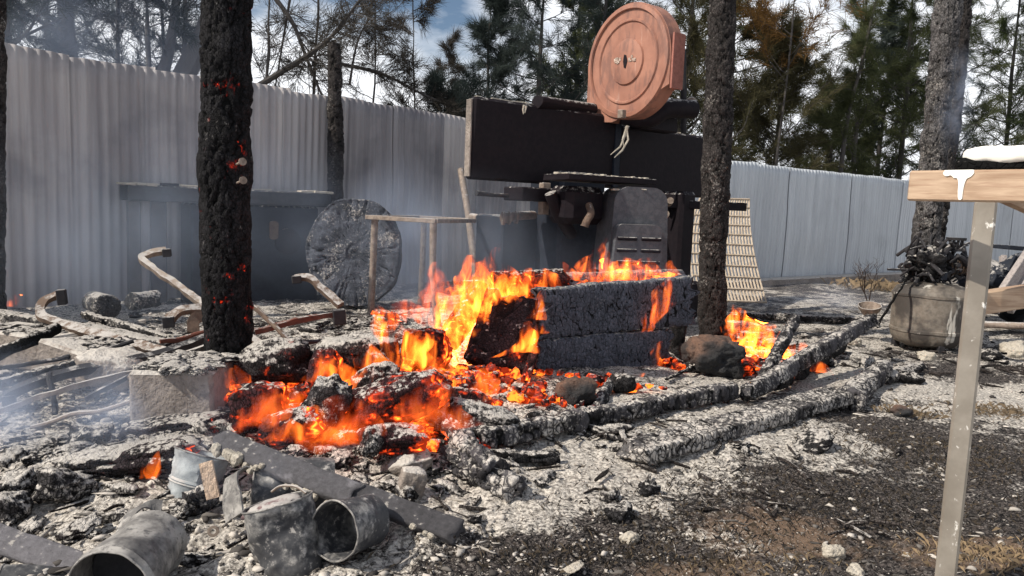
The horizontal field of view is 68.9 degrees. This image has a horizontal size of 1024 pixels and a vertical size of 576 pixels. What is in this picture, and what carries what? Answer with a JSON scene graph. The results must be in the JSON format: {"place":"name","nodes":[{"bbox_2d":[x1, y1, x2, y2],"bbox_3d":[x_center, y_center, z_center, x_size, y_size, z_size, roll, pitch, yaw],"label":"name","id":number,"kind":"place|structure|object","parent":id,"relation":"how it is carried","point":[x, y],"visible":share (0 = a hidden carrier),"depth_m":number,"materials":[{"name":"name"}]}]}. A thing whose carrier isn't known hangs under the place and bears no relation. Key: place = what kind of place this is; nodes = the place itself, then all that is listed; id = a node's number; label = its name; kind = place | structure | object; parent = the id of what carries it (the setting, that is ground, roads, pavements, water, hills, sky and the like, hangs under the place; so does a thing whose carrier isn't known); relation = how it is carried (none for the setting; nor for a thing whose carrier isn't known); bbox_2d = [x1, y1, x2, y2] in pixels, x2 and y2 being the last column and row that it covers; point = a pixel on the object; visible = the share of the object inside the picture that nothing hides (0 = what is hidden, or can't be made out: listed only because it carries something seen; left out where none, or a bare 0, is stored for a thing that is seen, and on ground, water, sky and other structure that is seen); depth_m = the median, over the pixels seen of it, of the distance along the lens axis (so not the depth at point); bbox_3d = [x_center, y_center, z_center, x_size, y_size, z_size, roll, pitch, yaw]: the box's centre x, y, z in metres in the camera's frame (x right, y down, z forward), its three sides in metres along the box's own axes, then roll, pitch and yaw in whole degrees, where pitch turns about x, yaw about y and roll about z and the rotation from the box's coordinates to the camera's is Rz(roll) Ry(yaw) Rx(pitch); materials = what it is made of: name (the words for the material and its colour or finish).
{"place":"outdoors","nodes":[
{"label":"outdoors","id":0,"kind":"place"},
{"bbox_2d":[0,270,1023,575],"bbox_3d":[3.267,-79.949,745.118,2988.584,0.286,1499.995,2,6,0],"label":"ground","id":1,"kind":"structure","parent":0,"point":[810,298],"depth_m":2.91,"materials":[{"name":"grey soil"}]},
{"bbox_2d":[0,0,7,309],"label":"burnt post","id":2,"kind":"object","parent":1,"relation":"on","point":[3,108],"visible":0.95,"depth_m":5.34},
{"bbox_2d":[0,490,33,524],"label":"charcoal chunk","id":3,"kind":"object","parent":1,"relation":"on","point":[18,505],"visible":0.94,"depth_m":2.31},
{"bbox_2d":[0,466,37,491],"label":"charcoal chunk","id":4,"kind":"object","parent":1,"relation":"on","point":[21,478],"visible":0.71,"depth_m":2.44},
{"bbox_2d":[0,321,79,370],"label":"concrete curb","id":5,"kind":"structure","parent":1,"relation":"on","point":[29,354],"depth_m":4.11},
{"bbox_2d":[0,323,61,360],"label":"charred pole","id":6,"kind":"object","parent":5,"relation":"on","point":[27,341],"visible":0.92,"depth_m":3.85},
{"bbox_2d":[0,309,178,351],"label":"charred beam","id":7,"kind":"structure","parent":5,"relation":"on","point":[7,316],"depth_m":4.34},
{"bbox_2d":[35,289,165,352],"bbox_3d":[-2.319,0.178,4.142,1.302,0.241,0.166,7,8,36],"label":"bent bar","id":8,"kind":"object","parent":7,"relation":"on","point":[61,298],"visible":0.83,"depth_m":4.25,"materials":[{"name":"metal"}]},
{"bbox_2d":[80,310,176,337],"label":"charred beam","id":9,"kind":"structure","parent":7,"relation":"on","point":[104,320],"depth_m":4.48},
{"bbox_2d":[0,523,82,572],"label":"charred board","id":10,"kind":"object","parent":1,"relation":"on","point":[17,545],"visible":0.68,"depth_m":2.06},
{"bbox_2d":[9,0,77,57],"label":"pine tree","id":11,"kind":"object","parent":1,"relation":"on","point":[71,31],"visible":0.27,"depth_m":9.80,"materials":[{"name":"green plant"}]},
{"bbox_2d":[4,0,120,60],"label":"pine tree","id":12,"kind":"object","parent":1,"relation":"on","point":[26,33],"visible":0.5,"depth_m":9.27,"materials":[{"name":"green plant"}]},
{"bbox_2d":[31,466,98,503],"bbox_3d":[-1.473,0.649,2.455,0.153,0.116,0.186,-8,-18,29],"label":"charcoal chunk","id":13,"kind":"object","parent":1,"relation":"on","point":[60,485],"visible":0.99,"depth_m":2.39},
{"bbox_2d":[39,336,135,382],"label":"concrete curb","id":14,"kind":"structure","parent":1,"relation":"on","point":[52,347],"depth_m":3.72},
{"bbox_2d":[66,421,114,443],"bbox_3d":[-1.578,0.565,2.798,0.169,0.124,0.134,3,22,-29],"label":"charcoal chunk","id":15,"kind":"object","parent":1,"relation":"on","point":[100,431],"visible":0.69,"depth_m":2.77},
{"bbox_2d":[81,291,120,317],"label":"burnt log","id":16,"kind":"object","parent":1,"relation":"on","point":[103,304],"visible":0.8,"depth_m":5.17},
{"bbox_2d":[0,333,203,411],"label":"bent bar","id":17,"kind":"object","parent":1,"relation":"on","point":[10,395],"visible":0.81,"depth_m":3.38,"materials":[{"name":"metal"}]},
{"bbox_2d":[0,345,203,413],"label":"iron rod","id":18,"kind":"object","parent":1,"relation":"on","point":[74,386],"visible":0.66,"depth_m":3.12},
{"bbox_2d":[74,346,143,390],"bbox_3d":[-1.913,0.382,3.574,0.337,0.173,0.294,12,6,-1],"label":"concrete lump","id":19,"kind":"object","parent":1,"relation":"on","point":[109,360],"visible":0.59,"depth_m":3.47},
{"bbox_2d":[39,0,188,68],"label":"pine tree","id":20,"kind":"object","parent":1,"relation":"on","point":[117,45],"visible":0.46,"depth_m":10.80,"materials":[{"name":"green plant"}]},
{"bbox_2d":[33,435,207,478],"bbox_3d":[-1.403,0.609,2.687,0.616,0.094,0.321,-3,7,-11],"label":"ashed log","id":21,"kind":"object","parent":1,"relation":"on","point":[96,462],"visible":0.39,"depth_m":2.59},
{"bbox_2d":[112,439,199,473],"bbox_3d":[-1.229,0.580,2.586,0.282,0.094,0.175,-7,8,-9],"label":"ember log","id":22,"kind":"object","parent":21,"relation":"on","point":[148,457],"visible":0.88,"depth_m":2.53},
{"bbox_2d":[68,510,187,575],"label":"metal can","id":23,"kind":"object","parent":1,"relation":"on","point":[149,543],"visible":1,"depth_m":1.89,"materials":[{"name":"metal"}]},
{"bbox_2d":[74,0,200,71],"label":"bare tree","id":24,"kind":"object","parent":1,"relation":"on","point":[147,39],"visible":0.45,"depth_m":10.70,"materials":[{"name":"grey plant"}]},
{"bbox_2d":[116,408,230,438],"bbox_3d":[-1.363,0.563,3.034,0.444,0.094,0.260,-7,8,-9],"label":"ember board","id":25,"kind":"object","parent":1,"relation":"on","point":[152,426],"visible":0.58,"depth_m":2.96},
{"bbox_2d":[129,354,232,419],"bbox_3d":[-1.412,0.445,3.224,0.340,0.255,0.347,2,6,-6],"label":"concrete block","id":26,"kind":"object","parent":1,"relation":"on","point":[153,393],"depth_m":3.06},
{"bbox_2d":[117,0,271,74],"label":"pine tree","id":27,"kind":"object","parent":1,"relation":"on","point":[188,62],"visible":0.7,"depth_m":10.39,"materials":[{"name":"grey plant"}]},
{"bbox_2d":[167,446,228,497],"bbox_3d":[-1.065,0.624,2.533,0.206,0.203,0.203,-2,8,-35],"label":"crushed bucket","id":28,"kind":"object","parent":1,"relation":"on","point":[185,475],"visible":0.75,"depth_m":2.45,"materials":[{"name":"metal"}]},
{"bbox_2d":[138,247,260,342],"bbox_3d":[-1.802,0.075,4.422,1.172,0.573,0.194,6,7,31],"label":"bent bar","id":29,"kind":"object","parent":1,"relation":"on","point":[184,290],"visible":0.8,"depth_m":4.51,"materials":[{"name":"metal"}]},
{"bbox_2d":[196,0,253,353],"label":"burnt post","id":30,"kind":"object","parent":1,"relation":"on","point":[224,166],"visible":0.76,"depth_m":3.31,"materials":[{"name":"wood"}]},
{"bbox_2d":[116,182,333,310],"bbox_3d":[-2.750,-0.408,7.174,1.910,1.137,0.631,-2,8,-37],"label":"saw bench","id":31,"kind":"object","parent":1,"relation":"on","point":[283,222],"visible":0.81,"depth_m":7.13,"materials":[{"name":"grey metal"}]},
{"bbox_2d":[222,466,249,522],"bbox_3d":[-0.840,0.623,2.263,0.080,0.154,0.157,1,6,-9],"label":"folded sheet","id":32,"kind":"object","parent":1,"relation":"on","point":[232,505],"visible":0.98,"depth_m":2.24,"materials":[{"name":"metal"}]},
{"bbox_2d":[228,380,288,433],"bbox_3d":[-0.990,0.472,2.931,0.232,0.210,0.138,1,6,-12],"label":"ember lump","id":33,"kind":"object","parent":1,"relation":"on","point":[251,404],"visible":0.81,"depth_m":2.87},
{"bbox_2d":[4,42,530,308],"bbox_3d":[-2.740,-1.004,7.552,0.153,2.141,11.859,8,8,42],"label":"corrugated fence","id":34,"kind":"object","parent":1,"relation":"on","point":[84,136],"visible":0.46,"depth_m":6.81,"materials":[{"name":"metal"}]},
{"bbox_2d":[240,484,322,575],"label":"dented bucket","id":35,"kind":"object","parent":1,"relation":"on","point":[282,535],"visible":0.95,"depth_m":2.05,"materials":[{"name":"metal"}]},
{"bbox_2d":[250,456,334,508],"bbox_3d":[-0.724,0.655,2.463,0.268,0.208,0.201,1,6,-16],"label":"bucket","id":36,"kind":"object","parent":1,"relation":"on","point":[263,485],"visible":0.23,"depth_m":2.36,"materials":[{"name":"metal"}]},
{"bbox_2d":[212,430,365,499],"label":"charred beam","id":37,"kind":"structure","parent":36,"relation":"on","point":[301,473],"depth_m":2.34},
{"bbox_2d":[211,442,434,539],"bbox_3d":[-0.601,0.616,2.290,0.797,0.178,0.035,5,7,19],"label":"ash crust","id":38,"kind":"object","parent":37,"relation":"on","point":[233,458],"visible":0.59,"depth_m":2.37},
{"bbox_2d":[254,308,345,334],"bbox_3d":[-1.172,0.184,4.152,0.495,0.132,0.063,0,7,-22],"label":"bent bar","id":39,"kind":"object","parent":1,"relation":"on","point":[338,316],"visible":0.92,"depth_m":4.17,"materials":[{"name":"red metal"}]},
{"bbox_2d":[300,373,352,443],"bbox_3d":[-0.726,0.464,2.908,0.189,0.270,0.147,22,6,-2],"label":"ember lump","id":40,"kind":"object","parent":1,"relation":"on","point":[329,398],"visible":0.78,"depth_m":2.86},
{"bbox_2d":[251,0,405,94],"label":"bare tree","id":41,"kind":"object","parent":1,"relation":"on","point":[299,60],"visible":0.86,"depth_m":10.09,"materials":[{"name":"brown plant"}]},
{"bbox_2d":[327,42,344,202],"bbox_3d":[-1.915,-1.303,8.115,0.223,2.622,0.204,2,6,0],"label":"burnt post","id":42,"kind":"object","parent":1,"relation":"on","point":[335,153],"visible":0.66,"depth_m":8.00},
{"bbox_2d":[312,494,389,562],"bbox_3d":[-0.456,0.674,2.140,0.174,0.183,0.191,6,7,28],"label":"lying bucket","id":43,"kind":"object","parent":1,"relation":"on","point":[348,528],"visible":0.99,"depth_m":2.14,"materials":[{"name":"metal"}]},
{"bbox_2d":[305,199,401,306],"bbox_3d":[-1.448,-0.322,6.877,0.860,0.996,0.354,2,6,0],"label":"log round","id":44,"kind":"object","parent":1,"relation":"on","point":[338,241],"visible":0.88,"depth_m":6.76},
{"bbox_2d":[305,0,502,116],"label":"bare tree","id":45,"kind":"object","parent":1,"relation":"on","point":[402,81],"visible":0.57,"depth_m":11.59,"materials":[{"name":"brown plant"}]},
{"bbox_2d":[351,483,465,545],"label":"charred beam","id":46,"kind":"structure","parent":1,"relation":"on","point":[443,527],"depth_m":2.23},
{"bbox_2d":[384,448,432,476],"bbox_3d":[-0.377,0.642,2.703,0.189,0.104,0.143,-13,20,2],"label":"stone","id":47,"kind":"object","parent":1,"relation":"on","point":[394,465],"visible":0.55,"depth_m":2.67,"materials":[{"name":"stone"}]},
{"bbox_2d":[355,422,429,455],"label":"ember log","id":48,"kind":"object","parent":47,"relation":"on","point":[400,438],"visible":0.76,"depth_m":2.68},
{"bbox_2d":[365,0,463,109],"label":"bare tree","id":49,"kind":"object","parent":1,"relation":"on","point":[428,4],"visible":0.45,"depth_m":12.63,"materials":[{"name":"green plant"}]},
{"bbox_2d":[365,215,476,327],"bbox_3d":[-0.755,-0.181,6.735,0.865,0.916,1.300,5,7,20],"label":"iron stand","id":50,"kind":"object","parent":1,"relation":"on","point":[433,221],"visible":0.69,"depth_m":6.49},
{"bbox_2d":[401,328,452,369],"bbox_3d":[-0.452,0.326,3.958,0.279,0.234,0.175,2,6,0],"label":"ember lump","id":51,"kind":"object","parent":1,"relation":"on","point":[423,348],"visible":0.88,"depth_m":3.90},
{"bbox_2d":[384,62,498,117],"bbox_3d":[-1.329,-2.016,12.238,1.939,3.444,1.897,6,7,32],"label":"pine tree","id":52,"kind":"object","parent":1,"relation":"on","point":[435,78],"visible":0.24,"depth_m":12.02,"materials":[{"name":"green plant"}]},
{"bbox_2d":[427,24,469,112],"bbox_3d":[-1.218,-2.655,13.830,0.950,4.370,1.009,2,6,0],"label":"bare tree","id":53,"kind":"object","parent":1,"relation":"on","point":[451,41],"visible":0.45,"depth_m":13.60,"materials":[{"name":"green plant"}]},
{"bbox_2d":[424,405,510,483],"bbox_3d":[-0.204,0.566,2.862,0.118,0.105,0.667,-1,16,-29],"label":"charred log","id":54,"kind":"object","parent":1,"relation":"on","point":[485,461],"visible":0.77,"depth_m":2.73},
{"bbox_2d":[434,443,527,503],"bbox_3d":[-0.118,0.663,2.678,0.113,0.114,0.413,-3,10,-43],"label":"charred log","id":55,"kind":"object","parent":1,"relation":"on","point":[507,486],"visible":0.78,"depth_m":2.58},
{"bbox_2d":[446,397,519,427],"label":"ashed log","id":56,"kind":"object","parent":1,"relation":"on","point":[464,412],"visible":0.66,"depth_m":2.96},
{"bbox_2d":[422,0,547,116],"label":"pine tree","id":57,"kind":"object","parent":1,"relation":"on","point":[483,27],"visible":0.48,"depth_m":14.41,"materials":[{"name":"green plant"}]},
{"bbox_2d":[224,311,773,451],"bbox_3d":[0.305,0.408,4.667,3.495,0.269,3.770,2,6,0],"label":"ember bed","id":58,"kind":"object","parent":1,"relation":"on","point":[463,375],"visible":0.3,"depth_m":3.69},
{"bbox_2d":[232,337,314,384],"bbox_3d":[-1.104,0.345,3.417,0.413,0.243,0.259,-9,8,-7],"label":"ember log","id":59,"kind":"object","parent":58,"relation":"on","point":[285,361],"visible":0.73,"depth_m":3.33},
{"bbox_2d":[256,406,324,446],"bbox_3d":[-0.842,0.528,2.861,0.273,0.138,0.160,-13,6,2],"label":"ember lump","id":60,"kind":"object","parent":58,"relation":"on","point":[294,425],"visible":0.93,"depth_m":2.81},
{"bbox_2d":[306,347,345,388],"bbox_3d":[-0.812,0.376,3.266,0.159,0.244,0.126,2,6,0],"label":"ember lump","id":61,"kind":"object","parent":58,"relation":"on","point":[327,362],"visible":0.59,"depth_m":3.22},
{"bbox_2d":[314,331,403,376],"bbox_3d":[-0.710,0.318,3.459,0.399,0.224,0.252,-1,6,5],"label":"ember log","id":62,"kind":"object","parent":58,"relation":"on","point":[357,350],"visible":0.62,"depth_m":3.36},
{"bbox_2d":[345,369,452,428],"bbox_3d":[-0.459,0.444,2.987,0.459,0.216,0.276,-15,7,-3],"label":"ember log","id":63,"kind":"object","parent":58,"relation":"on","point":[409,397],"visible":0.9,"depth_m":2.89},
{"bbox_2d":[350,361,400,388],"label":"ember log","id":64,"kind":"object","parent":63,"relation":"on","point":[368,374],"visible":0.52,"depth_m":3.07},
{"bbox_2d":[463,287,537,374],"bbox_3d":[-0.047,0.248,4.099,0.367,0.472,0.115,14,-23,-3],"label":"burning slab","id":65,"kind":"object","parent":1,"relation":"on","point":[502,333],"depth_m":4.05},
{"bbox_2d":[468,211,536,285],"bbox_3d":[-0.018,-0.264,6.634,0.513,0.856,0.820,0,7,-24],"label":"metal cabinet","id":66,"kind":"object","parent":1,"relation":"on","point":[505,241],"visible":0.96,"depth_m":6.52,"materials":[{"name":"grey metal"}]},
{"bbox_2d":[0,309,1023,575],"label":"ash clumps","id":67,"kind":"object","parent":1,"relation":"on","point":[194,363],"visible":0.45,"depth_m":2.88,"materials":[{"name":"grey"}]},
{"bbox_2d":[55,512,101,541],"bbox_3d":[-1.274,0.705,2.196,0.125,0.036,0.090,-14,29,-25],"label":"charcoal chunk","id":68,"kind":"object","parent":67,"relation":"on","point":[82,527],"visible":1,"depth_m":2.18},
{"bbox_2d":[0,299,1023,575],"bbox_3d":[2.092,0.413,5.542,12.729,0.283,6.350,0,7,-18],"label":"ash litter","id":69,"kind":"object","parent":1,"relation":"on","point":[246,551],"visible":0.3,"depth_m":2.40,"materials":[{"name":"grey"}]},
{"bbox_2d":[0,314,1023,553],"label":"charred splinters","id":70,"kind":"object","parent":1,"relation":"on","point":[775,503],"visible":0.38,"depth_m":2.70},
{"bbox_2d":[490,449,560,465],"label":"charred log","id":71,"kind":"object","parent":1,"relation":"on","point":[547,457],"visible":0.73,"depth_m":2.85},
{"bbox_2d":[459,0,595,102],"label":"pine tree","id":72,"kind":"object","parent":1,"relation":"on","point":[522,13],"visible":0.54,"depth_m":14.05,"materials":[{"name":"green plant"}]},
{"bbox_2d":[553,376,597,405],"bbox_3d":[0.309,0.507,3.658,0.230,0.159,0.160,2,6,0],"label":"stone","id":73,"kind":"object","parent":1,"relation":"on","point":[573,390],"visible":0.79,"depth_m":3.60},
{"bbox_2d":[527,0,628,97],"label":"pine tree","id":74,"kind":"object","parent":1,"relation":"on","point":[576,49],"visible":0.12,"depth_m":18.05,"materials":[{"name":"green plant"}]},
{"bbox_2d":[522,0,673,126],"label":"pine tree","id":75,"kind":"object","parent":1,"relation":"on","point":[597,15],"visible":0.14,"depth_m":14.96,"materials":[{"name":"green plant"}]},
{"bbox_2d":[534,329,673,369],"bbox_3d":[0.567,0.414,4.553,1.120,0.304,0.114,-3,8,-32],"label":"burning board","id":76,"kind":"object","parent":1,"relation":"on","point":[640,347],"visible":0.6,"depth_m":4.49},
{"bbox_2d":[530,275,699,339],"bbox_3d":[0.650,0.114,4.585,1.292,0.332,0.115,-4,9,-31],"label":"burning board","id":77,"kind":"object","parent":76,"relation":"on","point":[587,308],"visible":0.99,"depth_m":4.51,"materials":[{"name":"wood"}]},
{"bbox_2d":[487,268,569,297],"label":"burning log","id":78,"kind":"object","parent":77,"relation":"on","point":[518,283],"visible":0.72,"depth_m":4.95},
{"bbox_2d":[566,269,684,285],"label":"burning log","id":79,"kind":"object","parent":77,"relation":"on","point":[602,276],"visible":0.47,"depth_m":5.41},
{"bbox_2d":[469,382,739,448],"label":"charred beam","id":80,"kind":"structure","parent":1,"relation":"on","point":[577,420],"depth_m":3.28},
{"bbox_2d":[464,2,746,318],"bbox_3d":[1.008,-1.073,6.457,2.892,2.719,1.281,-1,7,-28],"label":"band saw","id":81,"kind":"object","parent":1,"relation":"on","point":[570,161],"visible":0.99,"depth_m":6.34,"materials":[{"name":"red paint"}]},
{"bbox_2d":[586,0,781,163],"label":"pine tree","id":82,"kind":"object","parent":1,"relation":"on","point":[694,48],"visible":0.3,"depth_m":13.62,"materials":[{"name":"green plant"}]},
{"bbox_2d":[678,334,746,378],"bbox_3d":[1.271,0.426,4.690,0.374,0.253,0.329,6,5,-10],"label":"boulder","id":83,"kind":"object","parent":1,"relation":"on","point":[719,355],"visible":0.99,"depth_m":4.56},
{"bbox_2d":[697,0,736,335],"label":"burnt post","id":84,"kind":"object","parent":1,"relation":"on","point":[717,127],"visible":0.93,"depth_m":5.84,"materials":[{"name":"wood"}]},
{"bbox_2d":[691,198,766,302],"bbox_3d":[2.404,-0.463,8.468,0.887,1.148,1.232,2,6,0],"label":"panel","id":85,"kind":"object","parent":1,"relation":"on","point":[733,244],"visible":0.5,"depth_m":8.37,"materials":[{"name":"beige wood"}]},
{"bbox_2d":[616,386,853,465],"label":"charred beam","id":86,"kind":"structure","parent":1,"relation":"on","point":[654,448],"depth_m":3.29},
{"bbox_2d":[671,0,838,160],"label":"pine tree","id":87,"kind":"object","parent":1,"relation":"on","point":[744,54],"visible":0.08,"depth_m":17.45,"materials":[{"name":"green plant"}]},
{"bbox_2d":[756,314,800,376],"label":"charred log","id":88,"kind":"object","parent":1,"relation":"on","point":[782,342],"visible":0.76,"depth_m":4.69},
{"bbox_2d":[690,0,868,172],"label":"pine tree","id":89,"kind":"object","parent":1,"relation":"on","point":[805,73],"visible":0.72,"depth_m":13.88,"materials":[{"name":"green plant"}]},
{"bbox_2d":[737,310,862,323],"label":"charred log","id":90,"kind":"object","parent":1,"relation":"on","point":[784,317],"visible":0.81,"depth_m":7.29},
{"bbox_2d":[736,0,869,165],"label":"pine tree","id":91,"kind":"object","parent":1,"relation":"on","point":[763,11],"visible":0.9,"depth_m":13.23,"materials":[{"name":"green plant"}]},
{"bbox_2d":[739,314,878,400],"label":"charred beam","id":92,"kind":"structure","parent":1,"relation":"on","point":[772,378],"depth_m":4.46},
{"bbox_2d":[792,427,833,454],"bbox_3d":[1.300,0.664,3.224,0.166,0.048,0.209,-6,19,40],"label":"charcoal chunk","id":93,"kind":"object","parent":1,"relation":"on","point":[814,441],"visible":0.9,"depth_m":3.20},
{"bbox_2d":[765,65,896,178],"bbox_3d":[7.206,-2.839,17.294,3.850,4.735,3.446,7,8,36],"label":"pine tree","id":94,"kind":"object","parent":1,"relation":"on","point":[831,148],"visible":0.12,"depth_m":17.12,"materials":[{"name":"green plant"}]},
{"bbox_2d":[728,272,952,286],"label":"concrete kerb","id":95,"kind":"structure","parent":1,"relation":"on","point":[774,281],"depth_m":11.65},
{"bbox_2d":[780,0,927,175],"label":"pine tree","id":96,"kind":"object","parent":1,"relation":"on","point":[848,103],"visible":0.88,"depth_m":14.82,"materials":[{"name":"green plant"}]},
{"bbox_2d":[690,161,1023,280],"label":"corrugated fence","id":97,"kind":"object","parent":1,"relation":"on","point":[806,222],"visible":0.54,"depth_m":12.33,"materials":[{"name":"metal"}]},
{"bbox_2d":[838,359,892,410],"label":"charred log","id":98,"kind":"object","parent":1,"relation":"on","point":[864,385],"visible":0.94,"depth_m":4.24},
{"bbox_2d":[821,0,971,180],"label":"pine tree","id":99,"kind":"object","parent":1,"relation":"on","point":[889,39],"visible":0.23,"depth_m":18.25,"materials":[{"name":"green plant"}]},
{"bbox_2d":[833,0,983,179],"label":"pine tree","id":100,"kind":"object","parent":1,"relation":"on","point":[912,19],"visible":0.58,"depth_m":15.94,"materials":[{"name":"green plant"}]},
{"bbox_2d":[877,230,969,353],"bbox_3d":[3.303,0.044,6.030,0.980,1.014,0.659,2,6,0],"label":"potted plant","id":101,"kind":"object","parent":1,"relation":"on","point":[926,308],"visible":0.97,"depth_m":5.92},
{"bbox_2d":[907,0,963,281],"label":"burnt post","id":102,"kind":"object","parent":1,"relation":"on","point":[946,17],"visible":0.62,"depth_m":6.29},
{"bbox_2d":[870,0,1023,175],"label":"pine tree","id":103,"kind":"object","parent":1,"relation":"on","point":[987,107],"visible":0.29,"depth_m":16.14,"materials":[{"name":"green plant"}]},
{"bbox_2d":[939,0,972,281],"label":"burnt post","id":104,"kind":"object","parent":1,"relation":"on","point":[959,85],"visible":0.4,"depth_m":7.36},
{"bbox_2d":[901,0,1023,159],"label":"pine tree","id":105,"kind":"object","parent":1,"relation":"on","point":[1010,118],"visible":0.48,"depth_m":17.52,"materials":[{"name":"green plant"}]},
{"bbox_2d":[907,158,1023,575],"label":"work table","id":106,"kind":"object","parent":1,"relation":"on","point":[986,187],"visible":1,"depth_m":1.92,"materials":[{"name":"beige wood"}]},
{"bbox_2d":[963,145,1023,162],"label":"foam pad","id":107,"kind":"object","parent":106,"relation":"on","point":[1006,154],"visible":0.67,"depth_m":1.84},
{"bbox_2d":[956,252,1023,321],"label":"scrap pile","id":108,"kind":"object","parent":1,"relation":"on","point":[999,271],"visible":0.24,"depth_m":7.21,"materials":[{"name":"black metal"}]},
{"bbox_2d":[12,0,1023,190],"label":"sky","id":109,"kind":"structure","parent":0,"point":[455,12],"materials":[{"name":"white"}]},
{"bbox_2d":[366,277,1023,575],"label":"burnt grass","id":110,"kind":"structure","parent":0,"point":[886,285],"depth_m":2.51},
{"bbox_3d":[-0.182,0.254,4.480,0.744,0.648,0.443,2,6,0],"label":"flame","id":111,"kind":"object","parent":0,"visible":0},
{"bbox_2d":[441,279,490,349],"bbox_3d":[-0.277,0.152,4.523,0.160,0.467,0.149,34,-30,-3],"label":"burning log","id":112,"kind":"object","parent":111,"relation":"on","point":[458,325],"visible":0.74,"depth_m":4.45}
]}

